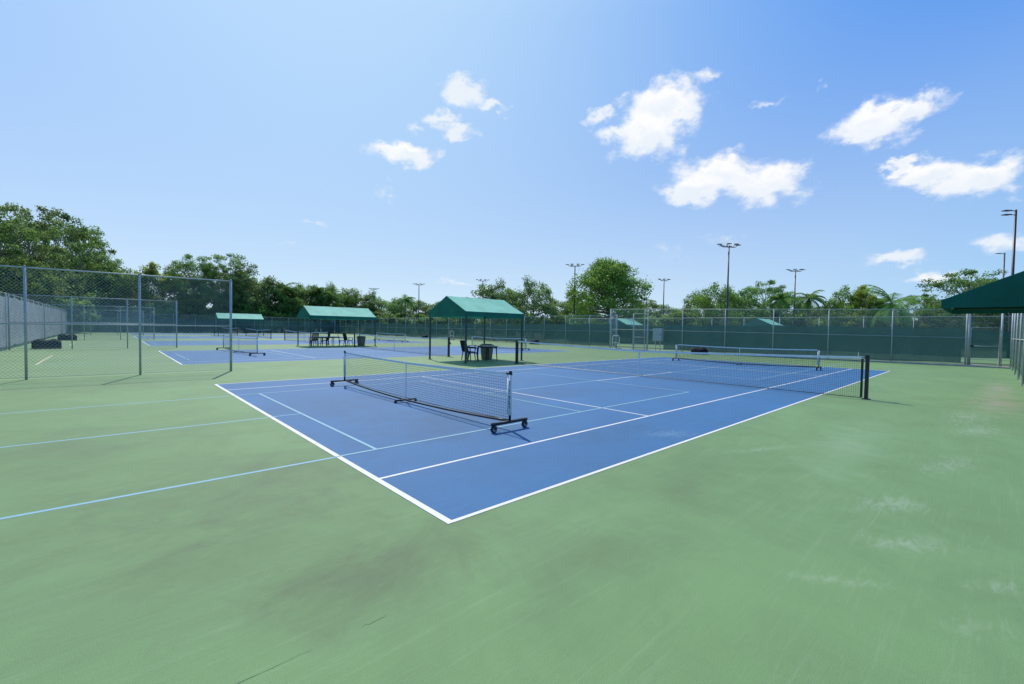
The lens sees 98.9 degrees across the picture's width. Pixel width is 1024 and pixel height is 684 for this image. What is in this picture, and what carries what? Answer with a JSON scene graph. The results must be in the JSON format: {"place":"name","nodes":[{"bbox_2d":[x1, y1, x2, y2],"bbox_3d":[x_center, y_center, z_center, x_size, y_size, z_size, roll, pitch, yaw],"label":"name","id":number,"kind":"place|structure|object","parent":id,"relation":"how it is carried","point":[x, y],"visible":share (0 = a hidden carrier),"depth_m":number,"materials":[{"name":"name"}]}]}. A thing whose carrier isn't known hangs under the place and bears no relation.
{"place":"outdoors","nodes":[
{"label":"outdoors","id":0,"kind":"place"},
{"bbox_2d":[0,0,1023,323],"label":"sky","id":1,"kind":"structure","parent":0,"point":[391,146],"materials":[{"name":"blue"}]},
{"bbox_2d":[75,331,1009,366],"bbox_3d":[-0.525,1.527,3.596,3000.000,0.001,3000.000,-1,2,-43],"label":"ground","id":2,"kind":"structure","parent":0,"point":[1003,365],"depth_m":42.58,"materials":[{"name":"green plant"}]},
{"bbox_2d":[3,212,111,302],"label":"broadleaf tree","id":3,"kind":"object","parent":2,"relation":"on","point":[83,236],"visible":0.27,"depth_m":66.60,"materials":[{"name":"green plant"}]},
{"bbox_2d":[53,222,116,296],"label":"broadleaf tree","id":4,"kind":"object","parent":2,"relation":"on","point":[94,254],"visible":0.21,"depth_m":75.84,"materials":[{"name":"green plant"}]},
{"bbox_2d":[69,253,107,316],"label":"broadleaf tree","id":5,"kind":"object","parent":2,"relation":"on","point":[94,290],"visible":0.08,"depth_m":71.22,"materials":[{"name":"green plant"}]},
{"bbox_2d":[73,260,114,306],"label":"broadleaf tree","id":6,"kind":"object","parent":2,"relation":"on","point":[99,284],"visible":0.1,"depth_m":75.64,"materials":[{"name":"green plant"}]},
{"bbox_2d":[87,263,134,301],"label":"broadleaf tree","id":7,"kind":"object","parent":2,"relation":"on","point":[107,277],"visible":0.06,"depth_m":75.83,"materials":[{"name":"green plant"}]},
{"bbox_2d":[96,260,149,308],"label":"broadleaf tree","id":8,"kind":"object","parent":2,"relation":"on","point":[122,269],"visible":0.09,"depth_m":78.24,"materials":[{"name":"green plant"}]},
{"bbox_2d":[103,268,176,309],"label":"broadleaf tree","id":9,"kind":"object","parent":2,"relation":"on","point":[125,280],"visible":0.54,"depth_m":76.11,"materials":[{"name":"green plant"}]},
{"bbox_2d":[118,304,162,331],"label":"shrub","id":10,"kind":"object","parent":2,"relation":"on","point":[136,311],"visible":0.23,"depth_m":73.27,"materials":[{"name":"green plant"}]},
{"bbox_2d":[130,261,191,307],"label":"broadleaf tree","id":11,"kind":"object","parent":2,"relation":"on","point":[151,268],"visible":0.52,"depth_m":78.36,"materials":[{"name":"green plant"}]},
{"bbox_2d":[141,301,183,318],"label":"shrub","id":12,"kind":"object","parent":2,"relation":"on","point":[168,310],"visible":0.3,"depth_m":75.54,"materials":[{"name":"green plant"}]},
{"bbox_2d":[152,264,201,316],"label":"broadleaf tree","id":13,"kind":"object","parent":2,"relation":"on","point":[166,271],"visible":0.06,"depth_m":82.24,"materials":[{"name":"green plant"}]},
{"bbox_2d":[165,296,213,332],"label":"shrub","id":14,"kind":"object","parent":2,"relation":"on","point":[190,308],"visible":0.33,"depth_m":78.92,"materials":[{"name":"green plant"}]},
{"bbox_2d":[166,253,217,311],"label":"broadleaf tree","id":15,"kind":"object","parent":2,"relation":"on","point":[187,266],"visible":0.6,"depth_m":80.00,"materials":[{"name":"green plant"}]},
{"bbox_2d":[183,261,243,318],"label":"broadleaf tree","id":16,"kind":"object","parent":2,"relation":"on","point":[211,290],"visible":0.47,"depth_m":82.52,"materials":[{"name":"green plant"}]},
{"bbox_2d":[201,253,258,312],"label":"broadleaf tree","id":17,"kind":"object","parent":2,"relation":"on","point":[225,269],"visible":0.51,"depth_m":84.44,"materials":[{"name":"green plant"}]},
{"bbox_2d":[221,260,271,332],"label":"broadleaf tree","id":18,"kind":"object","parent":2,"relation":"on","point":[250,301],"visible":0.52,"depth_m":86.20,"materials":[{"name":"green plant"}]},
{"bbox_2d":[236,303,266,332],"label":"shrub","id":19,"kind":"object","parent":2,"relation":"on","point":[242,308],"visible":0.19,"depth_m":84.46,"materials":[{"name":"green plant"}]},
{"bbox_2d":[241,276,277,310],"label":"broadleaf tree","id":20,"kind":"object","parent":2,"relation":"on","point":[264,283],"visible":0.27,"depth_m":90.64,"materials":[{"name":"green plant"}]},
{"bbox_2d":[253,304,287,332],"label":"shrub","id":21,"kind":"object","parent":2,"relation":"on","point":[271,315],"visible":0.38,"depth_m":87.59,"materials":[{"name":"green plant"}]},
{"bbox_2d":[260,275,293,319],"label":"broadleaf tree","id":22,"kind":"object","parent":2,"relation":"on","point":[281,284],"visible":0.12,"depth_m":91.64,"materials":[{"name":"green plant"}]},
{"bbox_2d":[268,282,297,332],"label":"palm tree","id":23,"kind":"object","parent":2,"relation":"on","point":[282,291],"visible":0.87,"depth_m":92.38,"materials":[{"name":"green plant"}]},
{"bbox_2d":[273,295,307,332],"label":"shrub","id":24,"kind":"object","parent":2,"relation":"on","point":[284,300],"visible":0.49,"depth_m":90.74,"materials":[{"name":"green plant"}]},
{"bbox_2d":[288,284,321,319],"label":"broadleaf tree","id":25,"kind":"object","parent":2,"relation":"on","point":[306,290],"visible":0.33,"depth_m":94.95,"materials":[{"name":"green plant"}]},
{"bbox_2d":[305,286,332,319],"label":"palm tree","id":26,"kind":"object","parent":2,"relation":"on","point":[318,290],"visible":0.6,"depth_m":96.58,"materials":[{"name":"green plant"}]},
{"bbox_2d":[307,281,343,323],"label":"broadleaf tree","id":27,"kind":"object","parent":2,"relation":"on","point":[332,289],"visible":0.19,"depth_m":98.33,"materials":[{"name":"green plant"}]},
{"bbox_2d":[319,290,345,321],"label":"palm tree","id":28,"kind":"object","parent":2,"relation":"on","point":[331,296],"visible":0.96,"depth_m":95.46,"materials":[{"name":"green plant"}]},
{"bbox_2d":[338,287,367,323],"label":"broadleaf tree","id":29,"kind":"object","parent":2,"relation":"on","point":[353,300],"visible":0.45,"depth_m":102.21,"materials":[{"name":"green plant"}]},
{"bbox_2d":[350,290,388,319],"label":"broadleaf tree","id":30,"kind":"object","parent":2,"relation":"on","point":[371,307],"visible":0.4,"depth_m":106.43,"materials":[{"name":"green plant"}]},
{"bbox_2d":[367,296,402,323],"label":"broadleaf tree","id":31,"kind":"object","parent":2,"relation":"on","point":[390,306],"visible":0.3,"depth_m":117.64,"materials":[{"name":"green plant"}]},
{"bbox_2d":[383,312,410,323],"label":"shrub","id":32,"kind":"object","parent":2,"relation":"on","point":[388,318],"visible":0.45,"depth_m":102.61,"materials":[{"name":"green plant"}]},
{"bbox_2d":[380,297,425,322],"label":"broadleaf tree","id":33,"kind":"object","parent":2,"relation":"on","point":[408,315],"visible":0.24,"depth_m":119.66,"materials":[{"name":"green plant"}]},
{"bbox_2d":[393,294,415,317],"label":"palm tree","id":34,"kind":"object","parent":2,"relation":"on","point":[407,301],"visible":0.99,"depth_m":109.11,"materials":[{"name":"green plant"}]},
{"bbox_2d":[407,312,431,323],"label":"shrub","id":35,"kind":"object","parent":2,"relation":"on","point":[421,317],"visible":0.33,"depth_m":103.06,"materials":[{"name":"green plant"}]},
{"bbox_2d":[406,299,438,320],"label":"broadleaf tree","id":36,"kind":"object","parent":2,"relation":"on","point":[425,307],"visible":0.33,"depth_m":121.70,"materials":[{"name":"green plant"}]},
{"bbox_2d":[495,287,523,324],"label":"broadleaf tree","id":37,"kind":"object","parent":2,"relation":"on","point":[513,302],"visible":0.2,"depth_m":87.13,"materials":[{"name":"green plant"}]},
{"bbox_2d":[0,332,1023,683],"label":"court surround","id":38,"kind":"object","parent":2,"relation":"on","point":[838,536],"visible":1,"depth_m":3.24,"materials":[{"name":"green paint"}]},
{"bbox_2d":[0,210,66,301],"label":"broadleaf tree","id":39,"kind":"object","parent":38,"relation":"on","point":[30,234],"visible":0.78,"depth_m":43.99,"materials":[{"name":"green plant"}]},
{"bbox_2d":[0,292,70,349],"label":"chain link fence","id":40,"kind":"object","parent":38,"relation":"on","point":[19,326],"visible":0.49,"depth_m":28.64,"materials":[{"name":"metal"}]},
{"bbox_2d":[0,202,80,308],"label":"broadleaf tree","id":41,"kind":"object","parent":38,"relation":"on","point":[44,225],"visible":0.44,"depth_m":50.34,"materials":[{"name":"green plant"}]},
{"bbox_2d":[3,255,77,307],"bbox_3d":[-63.628,-6.173,55.474,10.680,10.181,11.862,2,2,34],"label":"broadleaf tree","id":42,"kind":"object","parent":38,"relation":"on","point":[63,300],"visible":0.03,"depth_m":57.45,"materials":[{"name":"green plant"}]},
{"bbox_2d":[31,339,61,348],"bbox_3d":[-27.137,0.095,25.552,0.720,0.592,1.200,2,2,42],"label":"equipment bag","id":43,"kind":"object","parent":38,"relation":"on","point":[47,343],"visible":0.74,"depth_m":25.36,"materials":[{"name":"black fabric"}]},
{"bbox_2d":[9,252,91,314],"bbox_3d":[-65.329,-7.232,60.123,10.440,11.939,12.541,0,2,-19],"label":"broadleaf tree","id":44,"kind":"object","parent":38,"relation":"on","point":[75,288],"visible":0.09,"depth_m":61.65,"materials":[{"name":"green plant"}]},
{"bbox_2d":[39,294,101,331],"bbox_3d":[-61.065,-3.728,60.156,7.956,5.973,7.892,0,2,-15],"label":"shrub","id":45,"kind":"object","parent":38,"relation":"on","point":[78,306],"visible":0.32,"depth_m":59.55,"materials":[{"name":"green plant"}]},
{"bbox_2d":[7,293,176,349],"bbox_3d":[-24.839,-1.153,26.450,7.409,3.110,0.088,-1,2,-42],"label":"chain link fence","id":46,"kind":"object","parent":38,"relation":"on","point":[71,335],"visible":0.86,"depth_m":26.00,"materials":[{"name":"metal"}]},
{"bbox_2d":[44,304,154,339],"bbox_3d":[-36.949,-1.750,39.550,7.288,3.110,0.088,-1,2,-43],"label":"chain link fence","id":47,"kind":"object","parent":38,"relation":"on","point":[99,322],"visible":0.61,"depth_m":39.14,"materials":[{"name":"metal"}]},
{"bbox_2d":[61,308,143,334],"bbox_3d":[-49.319,-2.362,53.022,7.288,3.110,0.088,-1,2,-43],"label":"chain link fence","id":48,"kind":"object","parent":38,"relation":"on","point":[98,321],"visible":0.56,"depth_m":52.35,"materials":[{"name":"metal"}]},
{"bbox_2d":[0,265,231,379],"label":"chain link fence","id":49,"kind":"object","parent":38,"relation":"on","point":[25,323],"visible":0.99,"depth_m":13.07,"materials":[{"name":"metal"}]},
{"bbox_2d":[74,312,333,332],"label":"chain link fence","id":50,"kind":"object","parent":38,"relation":"on","point":[280,326],"visible":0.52,"depth_m":79.22,"materials":[{"name":"metal"}]},
{"bbox_2d":[129,333,306,334],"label":"tennis court","id":51,"kind":"object","parent":38,"relation":"on","point":[208,334],"visible":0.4,"depth_m":67.53,"materials":[{"name":"blue paint"}]},
{"bbox_2d":[214,313,263,335],"bbox_3d":[-38.965,-2.492,62.592,5.660,3.140,3.160,-1,2,-43],"label":"shade canopy","id":52,"kind":"object","parent":38,"relation":"on","point":[247,317],"visible":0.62,"depth_m":61.91,"materials":[{"name":"green fabric"}]},
{"bbox_2d":[136,336,353,338],"bbox_3d":[-32.586,-0.621,56.084,23.770,0.001,10.970,-1,2,-43],"label":"tennis court","id":53,"kind":"object","parent":38,"relation":"on","point":[178,337],"visible":0.6,"depth_m":54.37,"materials":[{"name":"blue paint"}]},
{"bbox_2d":[143,340,433,345],"bbox_3d":[-20.215,-0.008,42.612,23.770,0.001,10.970,-1,2,-43],"label":"tennis court","id":54,"kind":"object","parent":38,"relation":"on","point":[261,342],"visible":0.6,"depth_m":39.70,"materials":[{"name":"blue paint"}]},
{"bbox_2d":[297,306,375,346],"bbox_3d":[-14.207,-1.267,35.629,5.260,3.140,3.210,-1,2,-43],"label":"shade canopy","id":55,"kind":"object","parent":38,"relation":"on","point":[323,312],"visible":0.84,"depth_m":34.78,"materials":[{"name":"green fabric"}]},
{"bbox_2d":[160,346,562,364],"bbox_3d":[-7.846,0.604,29.140,23.770,0.001,10.970,-1,2,-43],"label":"tennis court","id":56,"kind":"object","parent":38,"relation":"on","point":[316,353],"visible":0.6,"depth_m":25.14,"materials":[{"name":"blue paint"}]},
{"bbox_2d":[217,335,265,355],"bbox_3d":[-15.483,0.135,24.834,6.733,0.945,0.774,3,2,44],"label":"portable net","id":57,"kind":"object","parent":56,"relation":"on","point":[242,351],"visible":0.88,"depth_m":23.70,"materials":[{"name":"black fabric"}]},
{"bbox_2d":[468,336,529,349],"bbox_3d":[-1.196,0.057,35.369,0.775,0.945,6.733,-1,2,-43],"label":"portable net","id":58,"kind":"object","parent":56,"relation":"on","point":[501,343],"visible":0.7,"depth_m":34.70,"materials":[{"name":"black fabric"}]},
{"bbox_2d":[354,333,450,356],"bbox_3d":[-7.808,0.051,29.150,0.238,1.110,12.960,-1,2,-43],"label":"tennis net","id":59,"kind":"object","parent":38,"relation":"on","point":[448,346],"visible":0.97,"depth_m":28.19,"materials":[{"name":"black fabric"}]},
{"bbox_2d":[0,357,838,519],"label":"pickleball line marking","id":60,"kind":"object","parent":38,"relation":"on","point":[370,446],"visible":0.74,"depth_m":6.36,"materials":[{"name":"blue paint"}]},
{"bbox_2d":[334,315,616,347],"bbox_3d":[-13.880,-2.171,66.350,0.128,3.110,70.191,-1,2,-42],"label":"chain link fence","id":61,"kind":"object","parent":38,"relation":"on","point":[589,334],"visible":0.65,"depth_m":52.30,"materials":[{"name":"metal"}]},
{"bbox_2d":[429,296,523,363],"bbox_3d":[-1.816,-0.657,22.245,3.710,3.140,3.210,-1,2,-43],"label":"shade canopy","id":62,"kind":"object","parent":38,"relation":"on","point":[460,307],"visible":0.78,"depth_m":21.34,"materials":[{"name":"green fabric"}]},
{"bbox_2d":[480,344,493,359],"bbox_3d":[-1.315,0.499,22.859,0.540,0.810,0.540,2,2,36],"label":"waste bin","id":63,"kind":"object","parent":38,"relation":"on","point":[483,353],"visible":0.76,"depth_m":22.72,"materials":[{"name":"plastic"}]},
{"bbox_2d":[217,357,887,521],"bbox_3d":[4.525,1.216,15.668,23.770,0.001,10.970,-1,2,-43],"label":"tennis court","id":64,"kind":"object","parent":38,"relation":"on","point":[456,489],"visible":0.8,"depth_m":8.11,"materials":[{"name":"blue paint"}]},
{"bbox_2d":[330,351,527,432],"bbox_3d":[-2.277,0.820,9.416,0.775,0.945,6.733,-1,2,-43],"label":"portable net","id":65,"kind":"object","parent":64,"relation":"on","point":[400,366],"visible":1,"depth_m":8.36,"materials":[{"name":"black fabric"}]},
{"bbox_2d":[214,357,888,523],"bbox_3d":[4.525,1.214,15.668,23.770,0.001,10.970,-1,2,-43],"label":"court line marking","id":66,"kind":"object","parent":64,"relation":"on","point":[412,499],"visible":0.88,"depth_m":5.53,"materials":[{"name":"white paint"}]},
{"bbox_2d":[672,344,821,370],"bbox_3d":[11.364,0.673,21.867,0.775,0.945,6.733,-1,2,-43],"label":"portable net","id":67,"kind":"object","parent":64,"relation":"on","point":[793,351],"visible":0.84,"depth_m":21.45,"materials":[{"name":"black fabric"}]},
{"bbox_2d":[514,340,869,399],"bbox_3d":[4.562,0.663,15.678,0.238,1.110,12.960,-1,2,-43],"label":"tennis net","id":68,"kind":"object","parent":38,"relation":"on","point":[867,367],"visible":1,"depth_m":13.23,"materials":[{"name":"black fabric"}]},
{"bbox_2d":[610,308,967,364],"bbox_3d":[16.669,-0.793,30.895,21.532,3.510,0.129,2,2,41],"label":"chain link fence","id":69,"kind":"object","parent":38,"relation":"on","point":[917,344],"visible":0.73,"depth_m":28.00,"materials":[{"name":"metal"}]},
{"bbox_2d":[632,313,648,349],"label":"fence gate","id":70,"kind":"structure","parent":69,"relation":"attached to","point":[647,326],"depth_m":36.06,"materials":[{"name":"metal"}]},
{"bbox_2d":[653,328,663,350],"bbox_3d":[11.623,-0.168,34.913,0.325,1.850,0.750,-1,2,-43],"label":"control box","id":71,"kind":"object","parent":69,"relation":"attached to","point":[657,334],"visible":0.9,"depth_m":34.78,"materials":[{"name":"metal"}]},
{"bbox_2d":[967,313,1003,366],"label":"fence gate","id":72,"kind":"structure","parent":69,"relation":"attached to","point":[1000,345],"depth_m":23.50,"materials":[{"name":"metal"}]},
{"bbox_2d":[625,349,1009,368],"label":"concrete kerb","id":73,"kind":"structure","parent":38,"relation":"on","point":[877,361],"depth_m":25.25,"materials":[{"name":"grey concrete"}]},
{"bbox_2d":[941,271,1023,313],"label":"shade canopy","id":74,"kind":"object","parent":38,"relation":"on","point":[1004,295],"visible":1,"depth_m":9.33,"materials":[{"name":"green fabric"}]},
{"bbox_2d":[1009,313,1023,385],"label":"chain link fence","id":75,"kind":"object","parent":38,"relation":"on","point":[1017,355],"visible":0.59,"depth_m":18.74,"materials":[{"name":"metal"}]},
{"bbox_2d":[536,295,579,321],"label":"broadleaf tree","id":76,"kind":"object","parent":2,"relation":"on","point":[565,308],"visible":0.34,"depth_m":93.39,"materials":[{"name":"green plant"}]},
{"bbox_2d":[617,296,667,317],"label":"broadleaf tree","id":77,"kind":"object","parent":2,"relation":"on","point":[653,305],"visible":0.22,"depth_m":93.24,"materials":[{"name":"green plant"}]},
{"bbox_2d":[651,304,692,316],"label":"broadleaf tree","id":78,"kind":"object","parent":2,"relation":"on","point":[666,308],"visible":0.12,"depth_m":99.03,"materials":[{"name":"green plant"}]},
{"bbox_2d":[672,288,714,324],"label":"broadleaf tree","id":79,"kind":"object","parent":2,"relation":"on","point":[688,306],"visible":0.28,"depth_m":70.94,"materials":[{"name":"green plant"}]},
{"bbox_2d":[688,281,747,325],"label":"broadleaf tree","id":80,"kind":"object","parent":2,"relation":"on","point":[720,303],"visible":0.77,"depth_m":65.17,"materials":[{"name":"green plant"}]},
{"bbox_2d":[769,310,796,325],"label":"shrub","id":81,"kind":"object","parent":2,"relation":"on","point":[777,319],"visible":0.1,"depth_m":70.66,"materials":[{"name":"green plant"}]},
{"bbox_2d":[564,342,1009,364],"bbox_3d":[25.525,0.294,58.021,38.000,0.001,95.000,-1,2,-43],"label":"neighbouring court surround","id":82,"kind":"object","parent":2,"relation":"on","point":[995,360],"depth_m":31.08,"materials":[{"name":"green paint"}]},
{"bbox_2d":[470,277,517,323],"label":"broadleaf tree","id":83,"kind":"object","parent":82,"relation":"on","point":[490,292],"visible":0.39,"depth_m":82.73,"materials":[{"name":"green plant"}]},
{"bbox_2d":[503,274,558,329],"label":"broadleaf tree","id":84,"kind":"object","parent":82,"relation":"on","point":[534,304],"visible":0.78,"depth_m":80.62,"materials":[{"name":"green plant"}]},
{"bbox_2d":[532,312,568,323],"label":"shrub","id":85,"kind":"object","parent":82,"relation":"on","point":[559,321],"visible":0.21,"depth_m":76.52,"materials":[{"name":"green plant"}]},
{"bbox_2d":[563,251,654,325],"bbox_3d":[14.261,-6.755,65.363,13.677,13.339,15.126,2,2,21],"label":"broadleaf tree","id":86,"kind":"object","parent":82,"relation":"on","point":[609,279],"visible":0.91,"depth_m":63.45,"materials":[{"name":"green plant"}]},
{"bbox_2d":[606,319,642,326],"bbox_3d":[14.297,-1.403,55.977,3.860,3.140,3.260,-1,2,-43],"label":"shade canopy","id":87,"kind":"object","parent":82,"relation":"on","point":[626,325],"visible":0.34,"depth_m":54.88,"materials":[{"name":"green fabric"}]},
{"bbox_2d":[649,308,689,326],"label":"shrub","id":88,"kind":"object","parent":82,"relation":"on","point":[668,317],"visible":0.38,"depth_m":70.54,"materials":[{"name":"green plant"}]},
{"bbox_2d":[717,243,739,324],"bbox_3d":[24.514,-5.274,49.854,2.760,11.586,1.640,1,2,-8],"label":"light pole","id":89,"kind":"object","parent":82,"relation":"on","point":[736,244],"visible":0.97,"depth_m":49.76,"materials":[{"name":"grey metal"}]},
{"bbox_2d":[719,285,767,324],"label":"broadleaf tree","id":90,"kind":"object","parent":82,"relation":"on","point":[749,301],"visible":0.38,"depth_m":68.56,"materials":[{"name":"green plant"}]},
{"bbox_2d":[740,318,781,325],"bbox_3d":[26.896,-0.922,46.983,3.860,3.140,3.260,-1,2,-43],"label":"shade canopy","id":91,"kind":"object","parent":82,"relation":"on","point":[759,322],"visible":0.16,"depth_m":45.83,"materials":[{"name":"green fabric"}]},
{"bbox_2d":[763,292,797,323],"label":"palm tree","id":92,"kind":"object","parent":82,"relation":"on","point":[781,297],"visible":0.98,"depth_m":65.66,"materials":[{"name":"green plant"}]},
{"bbox_2d":[569,316,1020,359],"bbox_3d":[26.436,-0.637,37.760,0.128,3.110,54.126,-1,2,-45],"label":"chain link fence","id":93,"kind":"object","parent":82,"relation":"on","point":[984,351],"visible":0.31,"depth_m":31.60,"materials":[{"name":"metal"}]},
{"bbox_2d":[860,285,935,326],"bbox_3d":[50.401,-3.462,57.820,6.952,8.350,7.711,0,2,-29],"label":"palm tree","id":94,"kind":"object","parent":82,"relation":"on","point":[891,303],"visible":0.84,"depth_m":57.79,"materials":[{"name":"green plant"}]},
{"bbox_2d":[1001,210,1016,330],"bbox_3d":[37.152,-4.319,32.874,1.130,11.122,0.400,1,2,0],"label":"light pole","id":95,"kind":"object","parent":82,"relation":"on","point":[1013,257],"visible":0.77,"depth_m":32.76,"materials":[{"name":"grey metal"}]},
{"bbox_2d":[773,291,805,316],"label":"broadleaf tree","id":96,"kind":"object","parent":2,"relation":"on","point":[791,311],"visible":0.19,"depth_m":77.38,"materials":[{"name":"green plant"}]},
{"bbox_2d":[786,313,827,325],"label":"shrub","id":97,"kind":"object","parent":2,"relation":"on","point":[803,320],"visible":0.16,"depth_m":70.28,"materials":[{"name":"green plant"}]},
{"bbox_2d":[791,290,825,325],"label":"palm tree","id":98,"kind":"object","parent":2,"relation":"on","point":[809,299],"visible":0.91,"depth_m":67.39,"materials":[{"name":"green plant"}]},
{"bbox_2d":[820,284,877,326],"bbox_3d":[48.914,-3.902,63.283,7.210,8.967,9.073,1,2,15],"label":"broadleaf tree","id":99,"kind":"object","parent":2,"relation":"on","point":[830,302],"visible":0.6,"depth_m":63.53,"materials":[{"name":"green plant"}]},
{"bbox_2d":[840,285,893,327],"bbox_3d":[49.620,-3.750,61.978,6.347,8.669,6.289,0,2,-33],"label":"broadleaf tree","id":100,"kind":"object","parent":2,"relation":"on","point":[860,294],"visible":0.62,"depth_m":60.94,"materials":[{"name":"green plant"}]},
{"bbox_2d":[744,280,790,318],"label":"tree","id":101,"kind":"object","parent":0,"point":[776,290],"visible":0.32,"depth_m":73.01,"materials":[{"name":"plant"}]},
{"bbox_2d":[896,293,944,327],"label":"pine tree","id":102,"kind":"object","parent":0,"point":[918,314],"visible":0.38,"depth_m":69.30,"materials":[{"name":"plant"}]},
{"bbox_2d":[914,268,1009,330],"bbox_3d":[58.153,-4.189,55.696,8.776,10.230,12.435,1,2,-13],"label":"broadleaf tree","id":103,"kind":"object","parent":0,"point":[957,280],"visible":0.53,"depth_m":55.97,"materials":[{"name":"plant"}]},
{"bbox_2d":[948,280,1020,330],"bbox_3d":[65.382,-3.805,60.080,9.091,9.458,7.601,1,2,15],"label":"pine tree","id":104,"kind":"object","parent":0,"point":[996,323],"visible":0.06,"depth_m":58.82,"materials":[{"name":"plant"}]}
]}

